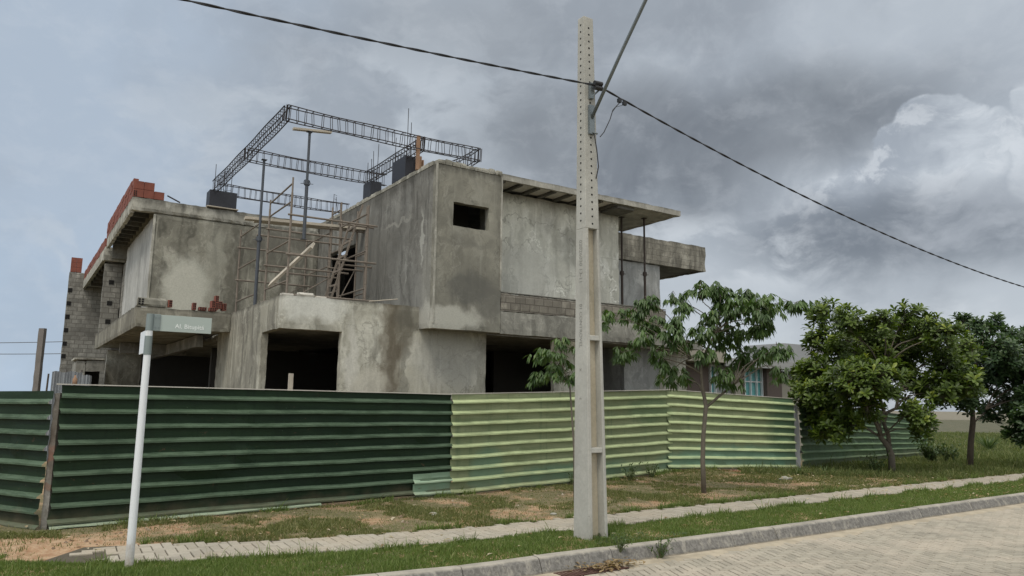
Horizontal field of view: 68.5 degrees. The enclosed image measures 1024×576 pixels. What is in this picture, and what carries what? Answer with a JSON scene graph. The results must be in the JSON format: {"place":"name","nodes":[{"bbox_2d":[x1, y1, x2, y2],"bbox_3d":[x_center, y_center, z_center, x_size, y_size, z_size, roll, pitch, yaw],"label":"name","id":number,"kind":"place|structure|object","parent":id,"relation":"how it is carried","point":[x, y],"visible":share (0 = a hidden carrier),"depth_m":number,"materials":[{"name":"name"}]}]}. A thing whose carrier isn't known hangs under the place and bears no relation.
{"place":"outdoors","nodes":[
{"label":"outdoors","id":0,"kind":"place"},
{"bbox_2d":[0,341,61,342],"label":"distant wire","id":1,"kind":"object","parent":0,"point":[23,342],"visible":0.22,"depth_m":80.78,"materials":[{"name":"black plastic"}]},
{"bbox_2d":[214,296,218,302],"bbox_3d":[-8.085,0.315,20.583,0.090,0.190,0.192,7,-11,-36],"label":"clay brick","id":2,"kind":"object","parent":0,"point":[216,299],"visible":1,"depth_m":20.51,"materials":[{"name":"red brick"}]},
{"bbox_2d":[261,177,377,301],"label":"scaffold tower","id":3,"kind":"structure","parent":0,"point":[366,262],"depth_m":19.35,"materials":[{"name":"brown wood"}]},
{"bbox_2d":[268,242,314,287],"bbox_3d":[-5.569,-0.573,18.980,1.640,1.075,0.215,-5,-10,33],"label":"scaffold board","id":4,"kind":"object","parent":3,"relation":"on","point":[291,265],"visible":1,"depth_m":18.88,"materials":[{"name":"brown wood"}]},
{"bbox_2d":[300,130,312,239],"bbox_3d":[-5.087,-2.555,18.658,0.321,2.762,0.140,6,-10,-33],"label":"steel prop","id":5,"kind":"object","parent":3,"relation":"on","point":[306,182],"visible":1,"depth_m":18.61,"materials":[{"name":"grey metal"}]},
{"bbox_2d":[292,127,331,133],"bbox_3d":[-5.015,-3.952,18.909,0.976,0.160,0.120,6,-10,-33],"label":"head board","id":6,"kind":"object","parent":5,"relation":"on","point":[313,130],"visible":0.93,"depth_m":18.85,"materials":[{"name":"brown wood"}]},
{"bbox_2d":[0,402,1023,575],"bbox_3d":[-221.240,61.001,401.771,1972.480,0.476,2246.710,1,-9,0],"label":"ground","id":7,"kind":"structure","parent":0,"point":[48,552],"depth_m":12.14,"materials":[{"name":"soil"}]},
{"bbox_2d":[32,328,46,390],"bbox_3d":[-13.769,3.065,21.761,0.166,3.812,0.136,1,-9,0],"label":"timber pole","id":8,"kind":"object","parent":7,"relation":"on","point":[39,358],"visible":0.5,"depth_m":21.87,"materials":[{"name":"brown wood"}]},
{"bbox_2d":[45,374,49,390],"bbox_3d":[-13.494,3.722,21.661,0.103,2.501,0.058,1,-9,0],"label":"thin stake","id":9,"kind":"object","parent":7,"relation":"on","point":[47,382],"visible":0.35,"depth_m":21.79,"materials":[{"name":"brown wood"}]},
{"bbox_2d":[44,370,91,460],"bbox_3d":[-12.792,3.677,21.709,1.150,2.620,0.140,1,-9,0],"label":"zinc hoarding","id":10,"kind":"object","parent":7,"relation":"on","point":[59,377],"visible":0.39,"depth_m":21.82,"materials":[{"name":"grey metal"}]},
{"bbox_2d":[72,375,77,383],"bbox_3d":[-7.154,2.502,12.147,0.070,2.174,0.070,1,-9,0],"label":"stub","id":11,"kind":"object","parent":7,"relation":"on","point":[75,379],"visible":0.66,"depth_m":12.27,"materials":[{"name":"brown wood"}]},
{"bbox_2d":[71,357,105,385],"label":"site shed","id":12,"kind":"structure","parent":7,"relation":"on","point":[93,367],"depth_m":26.25,"materials":[{"name":"concrete"}]},
{"bbox_2d":[125,313,211,566],"bbox_3d":[-4.017,1.704,8.439,0.910,2.800,0.498,-1,-9,10],"label":"street sign","id":13,"kind":"object","parent":7,"relation":"on","point":[167,323],"visible":1,"depth_m":8.32,"materials":[{"name":"white metal"}]},
{"bbox_2d":[59,159,705,470],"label":"unfinished house","id":14,"kind":"structure","parent":7,"relation":"on","point":[473,270],"depth_m":21.53,"materials":[{"name":"concrete"}]},
{"bbox_2d":[167,300,172,307],"bbox_3d":[-9.071,0.421,19.908,0.192,0.190,0.090,-6,-11,39],"label":"clay brick","id":15,"kind":"object","parent":14,"relation":"on","point":[170,302],"visible":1,"depth_m":19.85,"materials":[{"name":"red brick"}]},
{"bbox_2d":[191,303,196,310],"bbox_3d":[-8.555,0.499,20.242,0.090,0.190,0.192,6,-10,-33],"label":"clay brick","id":16,"kind":"object","parent":14,"relation":"on","point":[193,306],"visible":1,"depth_m":20.17,"materials":[{"name":"red brick"}]},
{"bbox_2d":[198,307,206,310],"bbox_3d":[-8.376,0.569,20.351,0.190,0.090,0.192,6,-10,-33],"label":"clay brick","id":17,"kind":"object","parent":14,"relation":"on","point":[202,308],"visible":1,"depth_m":20.30,"materials":[{"name":"red brick"}]},
{"bbox_2d":[208,308,216,311],"bbox_3d":[-8.159,0.594,20.493,0.190,0.090,0.192,6,-10,-33],"label":"clay brick","id":18,"kind":"object","parent":14,"relation":"on","point":[212,309],"visible":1,"depth_m":20.43,"materials":[{"name":"red brick"}]},
{"bbox_2d":[210,301,214,307],"bbox_3d":[-8.162,0.450,20.512,0.090,0.190,0.192,8,-11,-39],"label":"clay brick","id":19,"kind":"object","parent":18,"relation":"on","point":[212,304],"visible":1,"depth_m":20.44,"materials":[{"name":"red brick"}]},
{"bbox_2d":[206,189,238,211],"bbox_3d":[-9.351,-2.783,24.224,0.950,0.560,0.600,6,-10,-33],"label":"formwork box","id":20,"kind":"object","parent":14,"relation":"on","point":[221,200],"visible":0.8,"depth_m":24.01,"materials":[{"name":"black wood"}]},
{"bbox_2d":[212,164,232,208],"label":"rebar starters","id":21,"kind":"object","parent":20,"relation":"in","point":[226,181],"visible":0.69,"depth_m":24.32,"materials":[{"name":"metal"}]},
{"bbox_2d":[220,304,226,310],"bbox_3d":[-7.920,0.531,20.662,0.192,0.190,0.090,-8,-12,44],"label":"clay brick","id":22,"kind":"object","parent":14,"relation":"on","point":[224,306],"visible":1,"depth_m":20.60,"materials":[{"name":"red brick"}]},
{"bbox_2d":[253,159,267,304],"bbox_3d":[-6.841,-1.275,20.351,0.321,4.562,0.142,6,-10,-33],"label":"steel prop","id":23,"kind":"object","parent":14,"relation":"on","point":[258,239],"visible":0.89,"depth_m":20.31,"materials":[{"name":"grey metal"}]},
{"bbox_2d":[233,223,338,312],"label":"scaffold tower","id":24,"kind":"structure","parent":14,"relation":"on","point":[304,274],"depth_m":22.14,"materials":[{"name":"brown wood"}]},
{"bbox_2d":[253,221,338,230],"bbox_3d":[-6.019,-1.823,22.043,2.962,0.150,0.220,5,-10,-28],"label":"scaffold board","id":25,"kind":"object","parent":24,"relation":"on","point":[294,225],"visible":0.21,"depth_m":21.84,"materials":[{"name":"brown wood"}]},
{"bbox_2d":[244,216,365,230],"bbox_3d":[-5.882,-1.834,21.560,3.376,0.156,0.240,5,-10,-26],"label":"scaffold board","id":26,"kind":"object","parent":24,"relation":"on","point":[282,221],"visible":0.86,"depth_m":21.38,"materials":[{"name":"brown wood"}]},
{"bbox_2d":[288,373,293,390],"bbox_3d":[-5.107,3.096,17.179,0.100,2.280,0.060,6,-10,-33],"label":"timber stub","id":27,"kind":"object","parent":14,"relation":"on","point":[290,381],"visible":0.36,"depth_m":17.30,"materials":[{"name":"brown wood"}]},
{"bbox_2d":[297,292,313,296],"bbox_3d":[-4.752,0.163,17.323,0.402,0.102,0.162,6,-10,-33],"label":"cement lump","id":28,"kind":"object","parent":14,"relation":"on","point":[305,294],"visible":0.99,"depth_m":17.26,"materials":[{"name":"white concrete"}]},
{"bbox_2d":[325,204,363,296],"bbox_3d":[-4.629,-0.683,20.323,1.034,3.314,0.496,6,-10,-33],"label":"wooden ladder","id":29,"kind":"object","parent":14,"relation":"on","point":[342,256],"visible":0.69,"depth_m":20.35,"materials":[{"name":"brown wood"}]},
{"bbox_2d":[327,202,373,299],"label":"scaffold tower","id":30,"kind":"structure","parent":14,"relation":"on","point":[338,250],"depth_m":21.66,"materials":[{"name":"metal"}]},
{"bbox_2d":[363,181,381,198],"bbox_3d":[-4.214,-2.911,22.683,0.350,0.490,0.550,6,-10,-33],"label":"formwork box","id":31,"kind":"object","parent":14,"relation":"on","point":[370,188],"visible":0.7,"depth_m":22.49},
{"bbox_2d":[367,146,378,180],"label":"rebar starters","id":32,"kind":"object","parent":31,"relation":"in","point":[373,165],"visible":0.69,"depth_m":22.80,"materials":[{"name":"metal"}]},
{"bbox_2d":[392,155,415,183],"bbox_3d":[-2.999,-3.243,20.817,0.300,0.610,0.850,6,-10,-33],"label":"formwork box","id":33,"kind":"object","parent":14,"relation":"on","point":[403,166],"visible":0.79,"depth_m":20.55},
{"bbox_2d":[394,108,411,161],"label":"rebar starters","id":34,"kind":"object","parent":33,"relation":"in","point":[404,138],"visible":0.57,"depth_m":20.90,"materials":[{"name":"metal"}]},
{"bbox_2d":[415,135,419,169],"bbox_3d":[-2.476,-3.563,19.814,0.080,0.930,0.080,6,-10,-33],"label":"timber post","id":35,"kind":"object","parent":14,"relation":"on","point":[417,166],"visible":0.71,"depth_m":19.77,"materials":[{"name":"orange wood"}]},
{"bbox_2d":[212,104,481,212],"bbox_3d":[-5.250,-3.430,22.488,5.481,0.436,7.816,6,-10,-33],"label":"rebar cage","id":36,"kind":"object","parent":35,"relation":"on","point":[284,118],"visible":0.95,"depth_m":20.79,"materials":[{"name":"metal"}]},
{"bbox_2d":[415,156,423,170],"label":"timber boards","id":37,"kind":"object","parent":14,"relation":"on","point":[421,162],"visible":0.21,"depth_m":20.45,"materials":[{"name":"brown wood"}]},
{"bbox_2d":[618,217,624,304],"bbox_3d":[3.390,-0.405,23.198,0.321,3.642,0.140,6,-10,-33],"label":"steel prop","id":38,"kind":"object","parent":14,"relation":"on","point":[622,275],"visible":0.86,"depth_m":23.22,"materials":[{"name":"grey metal"}]},
{"bbox_2d":[641,218,646,298],"bbox_3d":[4.115,-0.378,23.316,0.321,3.642,0.140,6,-10,-33],"label":"steel prop","id":39,"kind":"object","parent":14,"relation":"on","point":[644,273],"visible":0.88,"depth_m":23.37,"materials":[{"name":"grey metal"}]},
{"bbox_2d":[4,469,885,555],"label":"rubble crumbs","id":40,"kind":"object","parent":7,"relation":"on","point":[86,540],"visible":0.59,"depth_m":12.06,"materials":[{"name":"soil"}]},
{"bbox_2d":[0,384,926,529],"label":"corrugated fence","id":41,"kind":"object","parent":7,"relation":"on","point":[214,451],"visible":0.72,"depth_m":13.23,"materials":[{"name":"green metal"}]},
{"bbox_2d":[0,479,1023,575],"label":"verge grass","id":42,"kind":"structure","parent":7,"relation":"on","point":[444,550],"depth_m":9.17,"materials":[{"name":"green plant"}]},
{"bbox_2d":[0,460,1023,556],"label":"rough grass","id":43,"kind":"structure","parent":7,"relation":"on","point":[308,526],"depth_m":12.73,"materials":[{"name":"green plant"}]},
{"bbox_2d":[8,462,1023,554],"bbox_3d":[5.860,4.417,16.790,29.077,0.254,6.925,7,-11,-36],"label":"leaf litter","id":44,"kind":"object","parent":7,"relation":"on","point":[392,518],"visible":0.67,"depth_m":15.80,"materials":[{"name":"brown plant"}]},
{"bbox_2d":[525,336,574,498],"bbox_3d":[0.816,2.448,13.976,1.112,3.094,1.366,3,-9,-12],"label":"sapling","id":45,"kind":"object","parent":7,"relation":"on","point":[556,371],"visible":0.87,"depth_m":14.18,"materials":[{"name":"green plant"}]},
{"bbox_2d":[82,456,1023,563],"bbox_3d":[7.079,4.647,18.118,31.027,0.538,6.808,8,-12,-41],"label":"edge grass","id":46,"kind":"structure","parent":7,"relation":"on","point":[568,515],"depth_m":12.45,"materials":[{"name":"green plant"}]},
{"bbox_2d":[574,0,646,539],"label":"utility pole","id":47,"kind":"object","parent":7,"relation":"on","point":[590,504],"visible":0.97,"depth_m":10.54,"materials":[{"name":"concrete"}]},
{"bbox_2d":[180,0,598,85],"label":"overhead cable","id":48,"kind":"object","parent":47,"relation":"attached to","point":[343,34],"visible":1,"depth_m":9.02,"materials":[{"name":"black plastic"}]},
{"bbox_2d":[606,90,1023,286],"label":"overhead cable","id":49,"kind":"object","parent":47,"relation":"attached to","point":[681,132],"visible":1,"depth_m":13.12,"materials":[{"name":"black plastic"}]},
{"bbox_2d":[621,462,642,480],"bbox_3d":[2.858,4.411,18.077,0.525,0.499,0.463,4,-9,-21],"label":"weed","id":50,"kind":"object","parent":7,"relation":"on","point":[630,470],"visible":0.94,"depth_m":18.05,"materials":[{"name":"green plant"}]},
{"bbox_2d":[594,531,687,543],"bbox_3d":[1.603,3.332,10.173,1.622,0.049,0.684,6,-10,-33],"label":"clover patch","id":51,"kind":"object","parent":7,"relation":"on","point":[612,538],"visible":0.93,"depth_m":10.01,"materials":[{"name":"green plant"}]},
{"bbox_2d":[645,462,658,476],"bbox_3d":[3.531,4.584,18.952,0.338,0.439,0.447,-5,-10,31],"label":"weed","id":52,"kind":"object","parent":7,"relation":"on","point":[651,474],"visible":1,"depth_m":18.93,"materials":[{"name":"green plant"}]},
{"bbox_2d":[349,492,1023,575],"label":"kerb","id":53,"kind":"structure","parent":7,"relation":"on","point":[533,565],"depth_m":10.15,"materials":[{"name":"concrete"}]},
{"bbox_2d":[610,532,633,551],"bbox_3d":[1.342,3.180,9.389,0.326,0.250,0.256,-5,-11,35],"label":"weed","id":54,"kind":"object","parent":53,"relation":"on","point":[620,545],"visible":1,"depth_m":9.35,"materials":[{"name":"green plant"}]},
{"bbox_2d":[601,280,816,492],"bbox_3d":[3.894,2.056,15.952,4.666,4.588,2.658,1,-9,0],"label":"slender tree","id":55,"kind":"object","parent":7,"relation":"on","point":[747,302],"visible":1,"depth_m":15.92,"materials":[{"name":"green plant"}]},
{"bbox_2d":[683,343,838,445],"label":"neighbour house","id":56,"kind":"structure","parent":7,"relation":"on","point":[757,383],"depth_m":34.20,"materials":[{"name":"white paint"}]},
{"bbox_2d":[708,364,716,393],"bbox_3d":[8.679,4.866,32.554,0.340,3.100,0.160,6,-10,-33],"label":"window","id":57,"kind":"structure","parent":56,"relation":"in","point":[712,388],"depth_m":32.66,"materials":[{"name":"teal glass"}]},
{"bbox_2d":[744,368,763,396],"bbox_3d":[10.904,5.118,34.011,1.260,3.100,0.160,6,-10,-33],"label":"window","id":58,"kind":"structure","parent":56,"relation":"in","point":[754,382],"depth_m":34.24,"materials":[{"name":"teal glass"}]},
{"bbox_2d":[779,476,791,479],"bbox_3d":[6.738,4.703,18.527,0.337,0.144,0.244,-3,-9,21],"label":"stone","id":59,"kind":"object","parent":7,"relation":"on","point":[786,477],"visible":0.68,"depth_m":18.47,"materials":[{"name":"grey stone"}]},
{"bbox_2d":[858,450,889,471],"bbox_3d":[10.121,4.865,21.117,0.904,0.707,0.708,1,-9,0],"label":"weed","id":60,"kind":"object","parent":7,"relation":"on","point":[873,465],"visible":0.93,"depth_m":20.99,"materials":[{"name":"green plant"}]},
{"bbox_2d":[787,296,988,471],"bbox_3d":[11.212,2.697,21.735,6.124,5.325,4.266,1,-9,0],"label":"bushy tree","id":61,"kind":"object","parent":7,"relation":"on","point":[870,355],"visible":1,"depth_m":21.24,"materials":[{"name":"green plant"}]},
{"bbox_2d":[913,438,946,460],"bbox_3d":[15.171,5.887,27.411,1.110,0.926,1.097,6,-10,-29],"label":"weed","id":62,"kind":"object","parent":7,"relation":"on","point":[931,452],"visible":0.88,"depth_m":27.28,"materials":[{"name":"green plant"}]},
{"bbox_2d":[935,443,959,460],"bbox_3d":[15.908,6.011,27.446,0.838,0.730,0.976,-7,-11,39],"label":"weed","id":63,"kind":"object","parent":7,"relation":"on","point":[953,449],"visible":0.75,"depth_m":27.40,"materials":[{"name":"green plant"}]},
{"bbox_2d":[930,312,1023,466],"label":"dark tree","id":64,"kind":"object","parent":7,"relation":"on","point":[1003,365],"visible":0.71,"depth_m":24.47,"materials":[{"name":"green plant"}]},
{"bbox_2d":[975,435,999,449],"bbox_3d":[24.618,7.974,38.986,1.669,0.807,1.854,7,-11,-35],"label":"tall grass clump","id":65,"kind":"object","parent":7,"relation":"on","point":[988,445],"visible":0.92,"depth_m":38.84,"materials":[{"name":"green plant"}]},
{"bbox_2d":[1000,405,1023,448],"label":"dark tree","id":66,"kind":"object","parent":7,"relation":"on","point":[1015,432],"visible":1,"depth_m":23.10,"materials":[{"name":"green plant"}]},
{"bbox_2d":[0,0,1023,411],"label":"sky","id":67,"kind":"structure","parent":0,"point":[903,119],"materials":[{"name":"grey"}]},
{"bbox_2d":[44,473,1023,563],"bbox_3d":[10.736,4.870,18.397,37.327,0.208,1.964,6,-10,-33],"label":"pavement","id":68,"kind":"structure","parent":0,"point":[203,549],"depth_m":10.26,"materials":[{"name":"grey concrete"}]},
{"bbox_2d":[584,505,1023,575],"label":"road paving","id":69,"kind":"structure","parent":0,"point":[988,544],"depth_m":9.96,"materials":[{"name":"grey concrete"}]},
{"bbox_2d":[740,431,1023,479],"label":"field grass","id":70,"kind":"structure","parent":0,"point":[1004,456],"depth_m":23.05,"materials":[{"name":"green plant"}]},
{"bbox_2d":[885,411,1007,419],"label":"boundary wall","id":71,"kind":"structure","parent":0,"point":[949,416],"depth_m":152.12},
{"label":"road","id":72,"kind":"structure","parent":0,"visible":0},
{"bbox_2d":[534,503,1023,575],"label":"gutter","id":73,"kind":"object","parent":72,"relation":"on","point":[719,552],"visible":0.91,"depth_m":10.99,"materials":[{"name":"grey concrete"}]},
{"bbox_2d":[554,564,628,575],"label":"drain grate","id":74,"kind":"object","parent":73,"relation":"on","point":[588,571],"visible":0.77,"depth_m":8.74,"materials":[{"name":"metal"}]},
{"bbox_2d":[565,556,644,571],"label":"gutter litter","id":75,"kind":"object","parent":73,"relation":"on","point":[610,563],"visible":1,"depth_m":8.96,"materials":[{"name":"brown plant"}]},
{"bbox_2d":[646,534,675,558],"bbox_3d":[1.910,3.297,9.592,0.330,0.336,0.314,9,-12,-44],"label":"weed","id":76,"kind":"object","parent":73,"relation":"on","point":[661,552],"visible":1,"depth_m":9.57,"materials":[{"name":"green plant"}]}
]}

